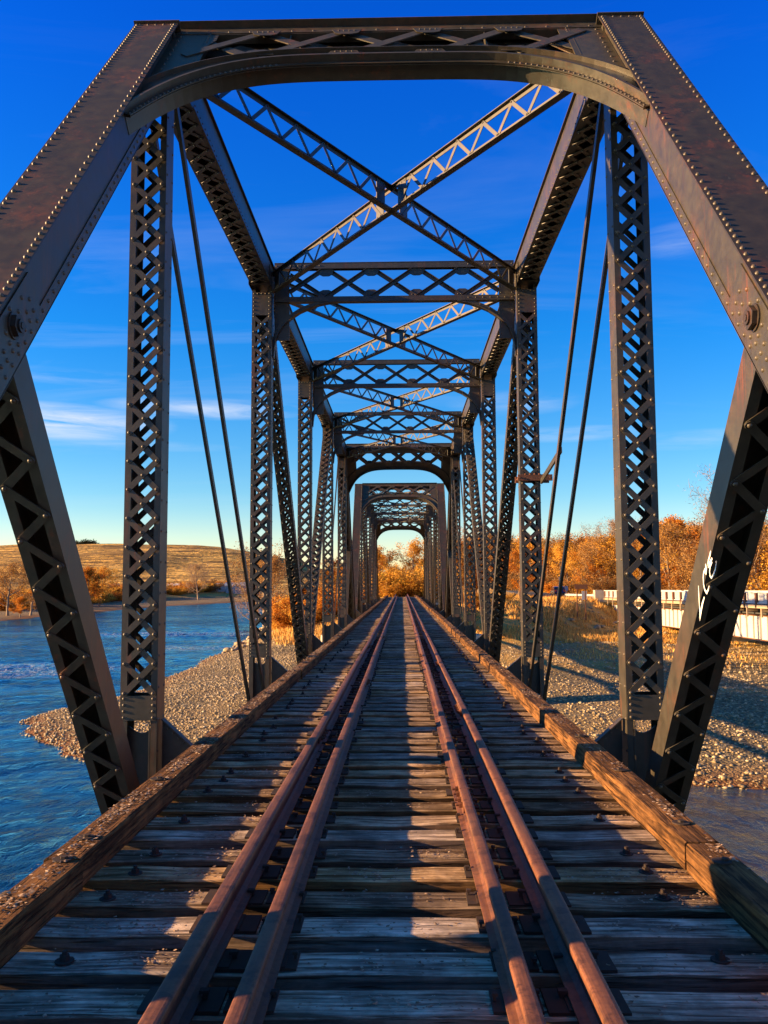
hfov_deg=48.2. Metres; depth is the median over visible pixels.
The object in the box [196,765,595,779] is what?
railroad tie
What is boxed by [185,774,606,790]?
railroad tie
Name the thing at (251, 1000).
guard rail
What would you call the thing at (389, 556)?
tree
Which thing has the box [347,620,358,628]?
guard timber
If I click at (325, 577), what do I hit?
tree
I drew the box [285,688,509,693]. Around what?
railroad tie
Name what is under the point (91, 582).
tree
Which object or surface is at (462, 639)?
guard timber
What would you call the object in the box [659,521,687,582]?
tree
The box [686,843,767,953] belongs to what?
guard timber
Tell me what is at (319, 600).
shrub
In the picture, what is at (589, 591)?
shrub
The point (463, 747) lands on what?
railroad tie
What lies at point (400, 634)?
railroad tie
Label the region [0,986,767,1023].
railroad tie
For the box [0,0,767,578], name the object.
sky
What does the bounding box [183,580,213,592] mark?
shrub
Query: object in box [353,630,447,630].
railroad tie
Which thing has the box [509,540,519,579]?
tree
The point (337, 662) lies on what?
railroad tie
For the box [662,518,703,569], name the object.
tree
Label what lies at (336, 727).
railroad tie
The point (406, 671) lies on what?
railroad tie
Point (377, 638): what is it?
railroad tie
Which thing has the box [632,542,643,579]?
tree
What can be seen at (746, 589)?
tree
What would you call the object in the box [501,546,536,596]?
tree
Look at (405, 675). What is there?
railroad tie
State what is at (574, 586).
shrub
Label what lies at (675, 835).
guard timber
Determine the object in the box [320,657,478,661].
railroad tie
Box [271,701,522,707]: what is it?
railroad tie
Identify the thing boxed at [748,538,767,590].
tree
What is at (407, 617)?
railroad tie
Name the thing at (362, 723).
railroad tie
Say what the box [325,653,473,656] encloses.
railroad tie
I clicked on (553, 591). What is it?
parked car
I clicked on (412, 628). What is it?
railroad tie
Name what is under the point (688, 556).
tree
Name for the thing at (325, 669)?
railroad tie
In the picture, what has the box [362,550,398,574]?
tree
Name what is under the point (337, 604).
shrub
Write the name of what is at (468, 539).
tree
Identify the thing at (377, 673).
railroad tie
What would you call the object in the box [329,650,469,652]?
railroad tie
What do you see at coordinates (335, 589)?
shrub
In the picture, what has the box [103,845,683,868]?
railroad tie
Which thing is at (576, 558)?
tree
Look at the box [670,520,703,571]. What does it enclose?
tree
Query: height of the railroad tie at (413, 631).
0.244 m
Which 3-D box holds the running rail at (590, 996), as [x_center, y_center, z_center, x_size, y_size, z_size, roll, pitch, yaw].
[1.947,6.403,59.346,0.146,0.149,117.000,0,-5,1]
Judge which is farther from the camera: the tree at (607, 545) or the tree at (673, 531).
the tree at (607, 545)
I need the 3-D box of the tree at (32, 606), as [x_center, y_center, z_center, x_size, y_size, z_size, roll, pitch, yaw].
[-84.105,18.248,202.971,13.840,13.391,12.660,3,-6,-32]
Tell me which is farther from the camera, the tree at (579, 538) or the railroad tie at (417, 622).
the tree at (579, 538)
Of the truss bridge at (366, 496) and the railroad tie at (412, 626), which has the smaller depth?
the railroad tie at (412, 626)
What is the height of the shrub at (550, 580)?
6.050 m
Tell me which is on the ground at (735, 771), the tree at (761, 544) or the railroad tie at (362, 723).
the tree at (761, 544)
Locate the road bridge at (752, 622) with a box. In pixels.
[604,590,767,640]
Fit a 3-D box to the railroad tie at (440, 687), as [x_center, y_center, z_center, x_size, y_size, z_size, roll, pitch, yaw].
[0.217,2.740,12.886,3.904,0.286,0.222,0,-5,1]
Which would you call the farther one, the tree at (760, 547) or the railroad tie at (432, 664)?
the tree at (760, 547)
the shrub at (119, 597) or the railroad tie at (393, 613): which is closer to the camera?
the railroad tie at (393, 613)
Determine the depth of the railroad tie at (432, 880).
4.57 m
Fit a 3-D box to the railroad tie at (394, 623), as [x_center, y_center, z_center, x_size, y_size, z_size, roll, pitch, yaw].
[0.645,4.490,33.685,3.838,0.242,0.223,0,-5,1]
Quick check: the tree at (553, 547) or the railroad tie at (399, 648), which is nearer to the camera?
the railroad tie at (399, 648)
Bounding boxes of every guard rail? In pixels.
[223,597,397,1023]
[406,597,545,1023]
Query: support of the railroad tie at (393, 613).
on the truss bridge at (178, 75)
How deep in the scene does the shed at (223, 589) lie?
447.05 m
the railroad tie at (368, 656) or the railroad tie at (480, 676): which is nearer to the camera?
the railroad tie at (480, 676)
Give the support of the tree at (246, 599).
on the ground at (735, 771)
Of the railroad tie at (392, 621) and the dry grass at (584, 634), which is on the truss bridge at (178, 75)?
the railroad tie at (392, 621)
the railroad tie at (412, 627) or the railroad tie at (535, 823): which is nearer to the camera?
the railroad tie at (535, 823)
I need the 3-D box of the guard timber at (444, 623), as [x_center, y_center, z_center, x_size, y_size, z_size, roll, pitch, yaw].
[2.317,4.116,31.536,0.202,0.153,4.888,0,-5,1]
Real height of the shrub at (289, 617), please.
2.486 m
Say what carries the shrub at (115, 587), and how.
on the ground at (735, 771)
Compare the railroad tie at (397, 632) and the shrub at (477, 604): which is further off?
the shrub at (477, 604)
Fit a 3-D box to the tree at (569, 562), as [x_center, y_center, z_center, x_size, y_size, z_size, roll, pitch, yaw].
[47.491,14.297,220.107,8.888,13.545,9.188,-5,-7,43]
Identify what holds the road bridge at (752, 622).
on the bridge pier
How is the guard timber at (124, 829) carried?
on the railroad tie at (435, 735)
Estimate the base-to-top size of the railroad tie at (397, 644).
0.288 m
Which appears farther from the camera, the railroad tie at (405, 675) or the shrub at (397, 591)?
the shrub at (397, 591)
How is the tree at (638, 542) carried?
on the ground at (735, 771)
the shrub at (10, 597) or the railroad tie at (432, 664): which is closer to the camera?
the railroad tie at (432, 664)
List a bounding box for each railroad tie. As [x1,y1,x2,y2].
[0,888,731,918]
[0,948,767,992]
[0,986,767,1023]
[19,913,767,954]
[82,863,709,895]
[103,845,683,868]
[121,827,664,849]
[142,812,644,830]
[156,797,630,816]
[171,786,616,803]
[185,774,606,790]
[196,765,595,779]
[203,729,555,739]
[206,756,585,770]
[215,750,576,761]
[222,742,568,753]
[231,735,561,746]
[245,724,549,732]
[249,718,543,727]
[255,714,537,721]
[260,709,532,717]
[266,704,527,712]
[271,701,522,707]
[275,697,519,703]
[278,694,515,700]
[282,691,538,696]
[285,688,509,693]
[288,684,506,690]
[291,681,503,687]
[295,679,500,684]
[298,677,497,681]
[300,674,495,679]
[305,672,493,676]
[307,670,490,674]
[309,652,471,655]
[309,668,489,672]
[312,666,486,670]
[313,665,484,668]
[315,663,482,666]
[316,647,466,650]
[316,661,481,665]
[318,659,479,663]
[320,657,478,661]
[322,656,476,659]
[324,655,474,658]
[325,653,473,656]
[328,651,470,653]
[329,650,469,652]
[330,648,467,651]
[334,645,464,647]
[334,646,465,648]
[336,644,463,646]
[337,643,476,645]
[338,642,457,644]
[339,641,460,643]
[340,640,459,642]
[341,639,458,641]
[342,639,456,640]
[343,638,469,639]
[344,638,415,638]
[345,637,454,637]
[346,635,452,636]
[348,634,451,634]
[348,636,453,636]
[348,639,472,640]
[349,632,441,633]
[350,632,449,632]
[353,629,446,629]
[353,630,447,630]
[355,627,401,627]
[357,627,445,627]
[358,624,442,624]
[359,623,432,623]
[361,628,446,628]
[362,621,436,621]
[364,626,444,626]
[367,616,426,616]
[369,614,414,614]
[370,615,433,615]
[370,619,437,619]
[372,620,438,620]
[373,611,423,611]
[373,618,436,618]
[374,612,423,612]
[374,613,413,613]
[375,609,426,609]
[380,631,448,631]
[384,625,443,625]
[386,607,431,607]
[386,617,435,617]
[398,622,440,622]
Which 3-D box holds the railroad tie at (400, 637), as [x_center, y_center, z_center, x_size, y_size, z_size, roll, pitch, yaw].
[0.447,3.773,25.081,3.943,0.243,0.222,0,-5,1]
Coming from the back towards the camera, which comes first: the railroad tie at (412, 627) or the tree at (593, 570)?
the tree at (593, 570)
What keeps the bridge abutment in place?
on the ground at (735, 771)
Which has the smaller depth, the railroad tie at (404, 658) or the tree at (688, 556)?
the railroad tie at (404, 658)
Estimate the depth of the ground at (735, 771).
51.01 m
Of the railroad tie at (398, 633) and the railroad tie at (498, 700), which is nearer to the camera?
the railroad tie at (498, 700)
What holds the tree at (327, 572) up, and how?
on the ground at (735, 771)
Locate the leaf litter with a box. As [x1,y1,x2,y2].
[0,619,767,1019]
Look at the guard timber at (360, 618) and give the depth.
35.93 m
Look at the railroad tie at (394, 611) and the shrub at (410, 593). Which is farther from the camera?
the shrub at (410, 593)
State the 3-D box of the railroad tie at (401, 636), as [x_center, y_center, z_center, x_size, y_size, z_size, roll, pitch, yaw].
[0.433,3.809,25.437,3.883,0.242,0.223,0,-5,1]
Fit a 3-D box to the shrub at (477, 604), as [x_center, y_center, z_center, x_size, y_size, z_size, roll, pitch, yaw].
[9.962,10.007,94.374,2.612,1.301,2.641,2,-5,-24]
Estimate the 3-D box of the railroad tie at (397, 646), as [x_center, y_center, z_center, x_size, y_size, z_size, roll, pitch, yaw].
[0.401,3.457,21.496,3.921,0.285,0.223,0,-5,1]
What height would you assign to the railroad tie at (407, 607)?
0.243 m
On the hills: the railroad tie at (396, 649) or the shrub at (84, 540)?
the shrub at (84, 540)
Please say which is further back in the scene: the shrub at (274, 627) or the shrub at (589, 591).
the shrub at (589, 591)
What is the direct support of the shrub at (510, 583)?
on the ground at (735, 771)
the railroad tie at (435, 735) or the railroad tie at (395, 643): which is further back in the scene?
the railroad tie at (395, 643)
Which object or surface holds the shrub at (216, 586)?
on the ground at (735, 771)
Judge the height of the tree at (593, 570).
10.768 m
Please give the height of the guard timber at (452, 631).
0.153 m
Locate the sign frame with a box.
[575,584,587,620]
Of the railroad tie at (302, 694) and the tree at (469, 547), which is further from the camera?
the tree at (469, 547)
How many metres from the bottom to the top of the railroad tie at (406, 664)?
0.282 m
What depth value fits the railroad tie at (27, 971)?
3.49 m
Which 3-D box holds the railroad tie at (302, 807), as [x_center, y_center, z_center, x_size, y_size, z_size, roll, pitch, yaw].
[0.062,2.177,6.067,3.843,0.285,0.223,0,-5,1]
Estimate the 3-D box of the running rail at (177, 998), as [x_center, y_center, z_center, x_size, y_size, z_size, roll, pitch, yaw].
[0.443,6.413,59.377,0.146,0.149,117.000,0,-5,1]
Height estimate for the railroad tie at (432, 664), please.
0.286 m
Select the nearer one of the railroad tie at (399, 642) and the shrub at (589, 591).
the railroad tie at (399, 642)
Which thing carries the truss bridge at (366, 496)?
on the ground at (735, 771)
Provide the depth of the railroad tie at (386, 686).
13.18 m
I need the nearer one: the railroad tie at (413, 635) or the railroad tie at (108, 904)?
the railroad tie at (108, 904)
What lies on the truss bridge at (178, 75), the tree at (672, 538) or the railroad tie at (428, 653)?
the railroad tie at (428, 653)
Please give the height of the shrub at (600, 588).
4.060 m
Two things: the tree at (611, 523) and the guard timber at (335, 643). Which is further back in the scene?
the tree at (611, 523)
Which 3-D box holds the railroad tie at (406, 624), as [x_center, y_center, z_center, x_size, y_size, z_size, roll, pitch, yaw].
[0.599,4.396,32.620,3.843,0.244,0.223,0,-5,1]
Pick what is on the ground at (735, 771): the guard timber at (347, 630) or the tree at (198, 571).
the tree at (198, 571)
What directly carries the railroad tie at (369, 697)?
on the truss bridge at (178, 75)
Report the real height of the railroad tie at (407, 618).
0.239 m
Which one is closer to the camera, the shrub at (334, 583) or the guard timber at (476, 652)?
the guard timber at (476, 652)
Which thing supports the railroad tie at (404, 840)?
on the truss bridge at (178, 75)
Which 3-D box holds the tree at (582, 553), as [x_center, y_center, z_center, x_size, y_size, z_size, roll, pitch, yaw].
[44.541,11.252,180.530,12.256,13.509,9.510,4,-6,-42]
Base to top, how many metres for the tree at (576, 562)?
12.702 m
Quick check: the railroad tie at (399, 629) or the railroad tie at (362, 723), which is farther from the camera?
the railroad tie at (399, 629)
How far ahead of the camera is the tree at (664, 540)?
127.37 m
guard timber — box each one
[0,855,82,968]
[43,714,248,884]
[233,669,300,726]
[291,647,327,678]
[320,634,342,652]
[337,626,352,639]
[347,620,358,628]
[356,615,364,622]
[437,614,446,621]
[441,619,453,627]
[447,625,461,637]
[456,633,477,651]
[470,646,501,675]
[493,667,555,723]
[541,710,718,869]
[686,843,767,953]
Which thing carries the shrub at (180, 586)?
on the ground at (735, 771)
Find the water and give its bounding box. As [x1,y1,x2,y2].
[0,601,767,892]
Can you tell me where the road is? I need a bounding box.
[506,590,766,604]
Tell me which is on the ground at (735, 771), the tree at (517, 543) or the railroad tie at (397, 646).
the tree at (517, 543)
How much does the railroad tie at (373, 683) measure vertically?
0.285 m
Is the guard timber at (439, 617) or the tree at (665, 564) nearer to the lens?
the guard timber at (439, 617)
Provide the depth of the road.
178.52 m
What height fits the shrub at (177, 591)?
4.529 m
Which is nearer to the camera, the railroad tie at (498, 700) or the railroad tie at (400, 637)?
the railroad tie at (498, 700)
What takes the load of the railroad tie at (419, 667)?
on the truss bridge at (178, 75)
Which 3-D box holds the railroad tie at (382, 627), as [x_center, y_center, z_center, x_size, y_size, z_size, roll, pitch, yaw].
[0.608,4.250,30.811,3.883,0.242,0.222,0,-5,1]
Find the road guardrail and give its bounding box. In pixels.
[564,593,593,597]
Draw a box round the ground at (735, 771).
[0,585,767,788]
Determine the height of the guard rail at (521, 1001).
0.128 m
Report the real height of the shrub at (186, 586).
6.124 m
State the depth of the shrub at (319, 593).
98.16 m
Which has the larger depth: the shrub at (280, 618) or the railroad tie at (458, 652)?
the shrub at (280, 618)
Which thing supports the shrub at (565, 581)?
on the ground at (735, 771)
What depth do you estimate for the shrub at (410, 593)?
115.82 m
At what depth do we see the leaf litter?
4.66 m
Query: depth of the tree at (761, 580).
92.20 m
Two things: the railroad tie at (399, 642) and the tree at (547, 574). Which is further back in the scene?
the tree at (547, 574)
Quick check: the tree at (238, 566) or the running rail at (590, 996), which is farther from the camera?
the tree at (238, 566)
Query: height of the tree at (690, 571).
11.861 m
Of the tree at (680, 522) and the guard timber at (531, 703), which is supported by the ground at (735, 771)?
the tree at (680, 522)
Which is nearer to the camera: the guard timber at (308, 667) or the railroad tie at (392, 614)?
the guard timber at (308, 667)
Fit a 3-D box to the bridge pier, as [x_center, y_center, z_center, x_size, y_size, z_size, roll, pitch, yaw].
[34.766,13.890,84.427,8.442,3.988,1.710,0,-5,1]
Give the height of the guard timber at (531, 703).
0.172 m
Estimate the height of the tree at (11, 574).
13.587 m
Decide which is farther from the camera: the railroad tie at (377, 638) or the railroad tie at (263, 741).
the railroad tie at (377, 638)
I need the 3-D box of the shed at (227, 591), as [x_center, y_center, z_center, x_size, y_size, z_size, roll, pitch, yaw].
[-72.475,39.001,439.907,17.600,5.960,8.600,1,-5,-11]
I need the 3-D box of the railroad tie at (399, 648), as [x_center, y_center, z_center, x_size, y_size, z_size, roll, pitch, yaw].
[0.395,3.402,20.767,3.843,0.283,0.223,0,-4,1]
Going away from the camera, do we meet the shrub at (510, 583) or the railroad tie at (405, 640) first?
the railroad tie at (405, 640)
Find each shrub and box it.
[0,590,23,605]
[0,596,28,610]
[76,538,97,543]
[93,588,117,602]
[107,583,121,596]
[108,584,122,592]
[111,590,121,600]
[166,586,187,594]
[169,581,198,592]
[170,584,190,593]
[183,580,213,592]
[192,578,225,591]
[272,596,296,625]
[272,607,304,628]
[272,620,279,630]
[276,594,288,608]
[281,606,321,622]
[303,598,337,614]
[304,602,336,620]
[305,575,382,594]
[317,582,381,604]
[318,581,371,599]
[321,589,364,614]
[340,571,416,596]
[371,564,437,596]
[378,581,416,596]
[383,565,462,596]
[386,579,418,596]
[463,590,492,602]
[467,600,479,607]
[506,572,531,590]
[530,573,557,590]
[544,580,571,592]
[550,575,584,592]
[564,579,591,593]
[568,580,592,593]
[580,573,615,592]
[581,585,592,593]
[590,577,616,590]
[603,581,616,589]
[661,578,687,589]
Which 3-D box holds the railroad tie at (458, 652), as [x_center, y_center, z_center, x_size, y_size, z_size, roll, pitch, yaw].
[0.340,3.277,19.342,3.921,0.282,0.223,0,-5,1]
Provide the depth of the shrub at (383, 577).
117.56 m
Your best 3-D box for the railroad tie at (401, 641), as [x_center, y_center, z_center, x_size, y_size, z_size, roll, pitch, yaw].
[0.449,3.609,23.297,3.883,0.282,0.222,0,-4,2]
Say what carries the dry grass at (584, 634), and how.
on the ground at (735, 771)
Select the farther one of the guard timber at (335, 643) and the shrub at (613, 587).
the shrub at (613, 587)
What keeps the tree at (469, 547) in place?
on the ground at (735, 771)
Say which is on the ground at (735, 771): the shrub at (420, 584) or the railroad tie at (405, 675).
the shrub at (420, 584)
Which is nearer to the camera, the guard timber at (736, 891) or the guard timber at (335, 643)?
the guard timber at (736, 891)
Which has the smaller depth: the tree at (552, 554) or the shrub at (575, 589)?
the shrub at (575, 589)
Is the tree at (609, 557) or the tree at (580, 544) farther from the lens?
the tree at (580, 544)
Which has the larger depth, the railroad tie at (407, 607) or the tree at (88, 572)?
the tree at (88, 572)
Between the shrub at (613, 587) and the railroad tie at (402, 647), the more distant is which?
the shrub at (613, 587)
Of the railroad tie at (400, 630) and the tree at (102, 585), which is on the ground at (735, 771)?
the tree at (102, 585)
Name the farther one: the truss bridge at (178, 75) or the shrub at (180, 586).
the shrub at (180, 586)
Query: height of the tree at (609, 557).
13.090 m
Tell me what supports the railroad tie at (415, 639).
on the truss bridge at (178, 75)
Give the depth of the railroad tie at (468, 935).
3.85 m
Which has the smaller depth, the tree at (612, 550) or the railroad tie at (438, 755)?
the railroad tie at (438, 755)
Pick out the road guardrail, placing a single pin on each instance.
(580, 594)
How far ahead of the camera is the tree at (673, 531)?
144.79 m
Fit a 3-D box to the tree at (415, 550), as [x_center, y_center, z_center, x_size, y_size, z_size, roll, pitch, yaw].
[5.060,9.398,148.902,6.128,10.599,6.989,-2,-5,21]
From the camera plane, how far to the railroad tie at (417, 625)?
31.92 m
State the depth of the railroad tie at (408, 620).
36.12 m
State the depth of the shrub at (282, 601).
107.72 m
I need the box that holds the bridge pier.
[731,637,766,641]
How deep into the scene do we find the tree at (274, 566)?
139.39 m
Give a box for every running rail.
[138,594,395,1023]
[407,594,627,1023]
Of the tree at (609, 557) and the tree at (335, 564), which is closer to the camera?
the tree at (609, 557)
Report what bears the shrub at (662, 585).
on the ground at (735, 771)
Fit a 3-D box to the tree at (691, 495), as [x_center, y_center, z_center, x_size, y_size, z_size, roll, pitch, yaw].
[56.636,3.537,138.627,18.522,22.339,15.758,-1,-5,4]
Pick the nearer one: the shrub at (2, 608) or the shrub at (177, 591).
the shrub at (2, 608)
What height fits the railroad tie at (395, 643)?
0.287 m
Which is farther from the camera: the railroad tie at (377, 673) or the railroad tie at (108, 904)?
the railroad tie at (377, 673)
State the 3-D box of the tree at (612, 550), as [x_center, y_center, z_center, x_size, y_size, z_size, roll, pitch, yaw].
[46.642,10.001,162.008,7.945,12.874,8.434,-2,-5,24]
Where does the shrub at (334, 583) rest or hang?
on the ground at (735, 771)
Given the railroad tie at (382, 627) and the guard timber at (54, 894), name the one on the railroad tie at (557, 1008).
the guard timber at (54, 894)
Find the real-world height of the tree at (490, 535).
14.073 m
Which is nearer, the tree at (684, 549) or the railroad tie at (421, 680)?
the railroad tie at (421, 680)
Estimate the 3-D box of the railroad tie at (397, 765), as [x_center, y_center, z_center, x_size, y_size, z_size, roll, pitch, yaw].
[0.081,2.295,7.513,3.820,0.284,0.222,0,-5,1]
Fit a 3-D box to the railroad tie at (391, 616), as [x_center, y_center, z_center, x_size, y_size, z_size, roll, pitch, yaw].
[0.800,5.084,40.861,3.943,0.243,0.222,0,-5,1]
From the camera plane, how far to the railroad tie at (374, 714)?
10.30 m
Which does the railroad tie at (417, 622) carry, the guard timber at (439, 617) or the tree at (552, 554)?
the guard timber at (439, 617)
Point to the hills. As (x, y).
(107, 556)
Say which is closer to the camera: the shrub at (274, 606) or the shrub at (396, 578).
the shrub at (274, 606)
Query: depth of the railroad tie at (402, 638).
24.29 m
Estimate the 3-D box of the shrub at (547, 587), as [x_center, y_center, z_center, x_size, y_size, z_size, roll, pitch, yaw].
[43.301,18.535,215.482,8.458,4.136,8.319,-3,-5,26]
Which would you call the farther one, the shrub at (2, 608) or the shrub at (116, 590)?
the shrub at (116, 590)
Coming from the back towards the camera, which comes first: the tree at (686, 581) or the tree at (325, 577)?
the tree at (325, 577)
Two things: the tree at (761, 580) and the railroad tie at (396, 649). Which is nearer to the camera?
the railroad tie at (396, 649)
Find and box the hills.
[0,544,340,590]
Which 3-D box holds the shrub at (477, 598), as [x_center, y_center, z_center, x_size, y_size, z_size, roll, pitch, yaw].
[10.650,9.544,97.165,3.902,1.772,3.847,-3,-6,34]
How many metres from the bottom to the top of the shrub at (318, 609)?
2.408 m
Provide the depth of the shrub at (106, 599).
311.06 m
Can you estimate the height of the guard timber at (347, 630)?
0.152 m
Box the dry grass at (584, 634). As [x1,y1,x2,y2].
[272,593,766,667]
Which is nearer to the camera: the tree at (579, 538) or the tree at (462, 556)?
the tree at (462, 556)
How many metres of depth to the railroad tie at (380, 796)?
6.37 m
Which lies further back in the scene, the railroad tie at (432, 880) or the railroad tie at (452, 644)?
the railroad tie at (452, 644)
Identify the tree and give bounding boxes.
[0,559,34,615]
[4,563,36,615]
[8,596,31,617]
[83,566,110,597]
[86,575,95,588]
[89,566,121,605]
[182,563,212,599]
[221,572,279,620]
[223,543,288,625]
[237,550,295,612]
[312,568,342,593]
[319,557,342,576]
[319,565,336,584]
[362,545,400,574]
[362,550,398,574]
[394,537,423,573]
[456,529,494,586]
[456,538,491,589]
[456,542,477,592]
[456,544,475,587]
[470,527,517,588]
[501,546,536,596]
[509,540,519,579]
[512,533,555,581]
[531,545,555,579]
[542,537,578,578]
[543,532,575,582]
[546,531,586,582]
[550,543,582,583]
[558,532,596,579]
[567,539,599,582]
[567,540,595,581]
[570,534,607,583]
[580,516,635,578]
[585,550,608,581]
[588,533,615,583]
[589,531,615,582]
[607,538,635,576]
[631,518,673,577]
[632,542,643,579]
[636,520,695,589]
[640,514,692,578]
[642,527,695,588]
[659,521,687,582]
[660,517,698,581]
[660,524,701,589]
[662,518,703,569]
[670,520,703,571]
[670,534,699,589]
[674,539,750,590]
[683,546,696,588]
[684,464,767,531]
[698,523,767,579]
[745,522,767,590]
[745,524,767,590]
[748,532,767,600]
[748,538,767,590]
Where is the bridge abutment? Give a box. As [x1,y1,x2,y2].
[593,590,616,602]
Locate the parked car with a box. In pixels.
[550,587,565,596]
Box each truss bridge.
[0,11,767,814]
[352,483,446,613]
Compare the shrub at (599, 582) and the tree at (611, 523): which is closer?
the shrub at (599, 582)
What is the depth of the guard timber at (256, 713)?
11.08 m
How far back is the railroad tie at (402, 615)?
41.88 m
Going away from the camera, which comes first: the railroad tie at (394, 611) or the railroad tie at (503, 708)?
the railroad tie at (503, 708)
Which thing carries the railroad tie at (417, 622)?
on the truss bridge at (178, 75)
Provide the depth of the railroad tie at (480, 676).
14.25 m
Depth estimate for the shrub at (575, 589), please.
182.76 m
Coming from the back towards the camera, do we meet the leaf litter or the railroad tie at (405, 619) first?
the railroad tie at (405, 619)
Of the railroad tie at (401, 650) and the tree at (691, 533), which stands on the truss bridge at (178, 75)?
the railroad tie at (401, 650)
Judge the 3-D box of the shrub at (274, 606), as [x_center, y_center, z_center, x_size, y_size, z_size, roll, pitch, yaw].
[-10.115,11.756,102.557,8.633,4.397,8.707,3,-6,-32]
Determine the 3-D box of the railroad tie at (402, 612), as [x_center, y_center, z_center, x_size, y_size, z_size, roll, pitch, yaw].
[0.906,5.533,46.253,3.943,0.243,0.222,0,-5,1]
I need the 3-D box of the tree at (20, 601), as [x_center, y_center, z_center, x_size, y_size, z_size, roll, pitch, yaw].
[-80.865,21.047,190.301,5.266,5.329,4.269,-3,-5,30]
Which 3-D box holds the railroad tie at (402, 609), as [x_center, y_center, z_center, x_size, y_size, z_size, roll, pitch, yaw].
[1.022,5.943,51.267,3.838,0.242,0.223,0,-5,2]
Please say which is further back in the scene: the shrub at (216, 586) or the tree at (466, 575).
the shrub at (216, 586)
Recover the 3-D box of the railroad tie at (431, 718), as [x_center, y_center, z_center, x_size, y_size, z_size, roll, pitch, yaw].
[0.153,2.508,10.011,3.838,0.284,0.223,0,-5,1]
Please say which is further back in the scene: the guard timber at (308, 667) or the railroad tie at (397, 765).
the guard timber at (308, 667)
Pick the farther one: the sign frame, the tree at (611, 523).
the tree at (611, 523)
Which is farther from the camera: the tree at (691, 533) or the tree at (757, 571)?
the tree at (691, 533)

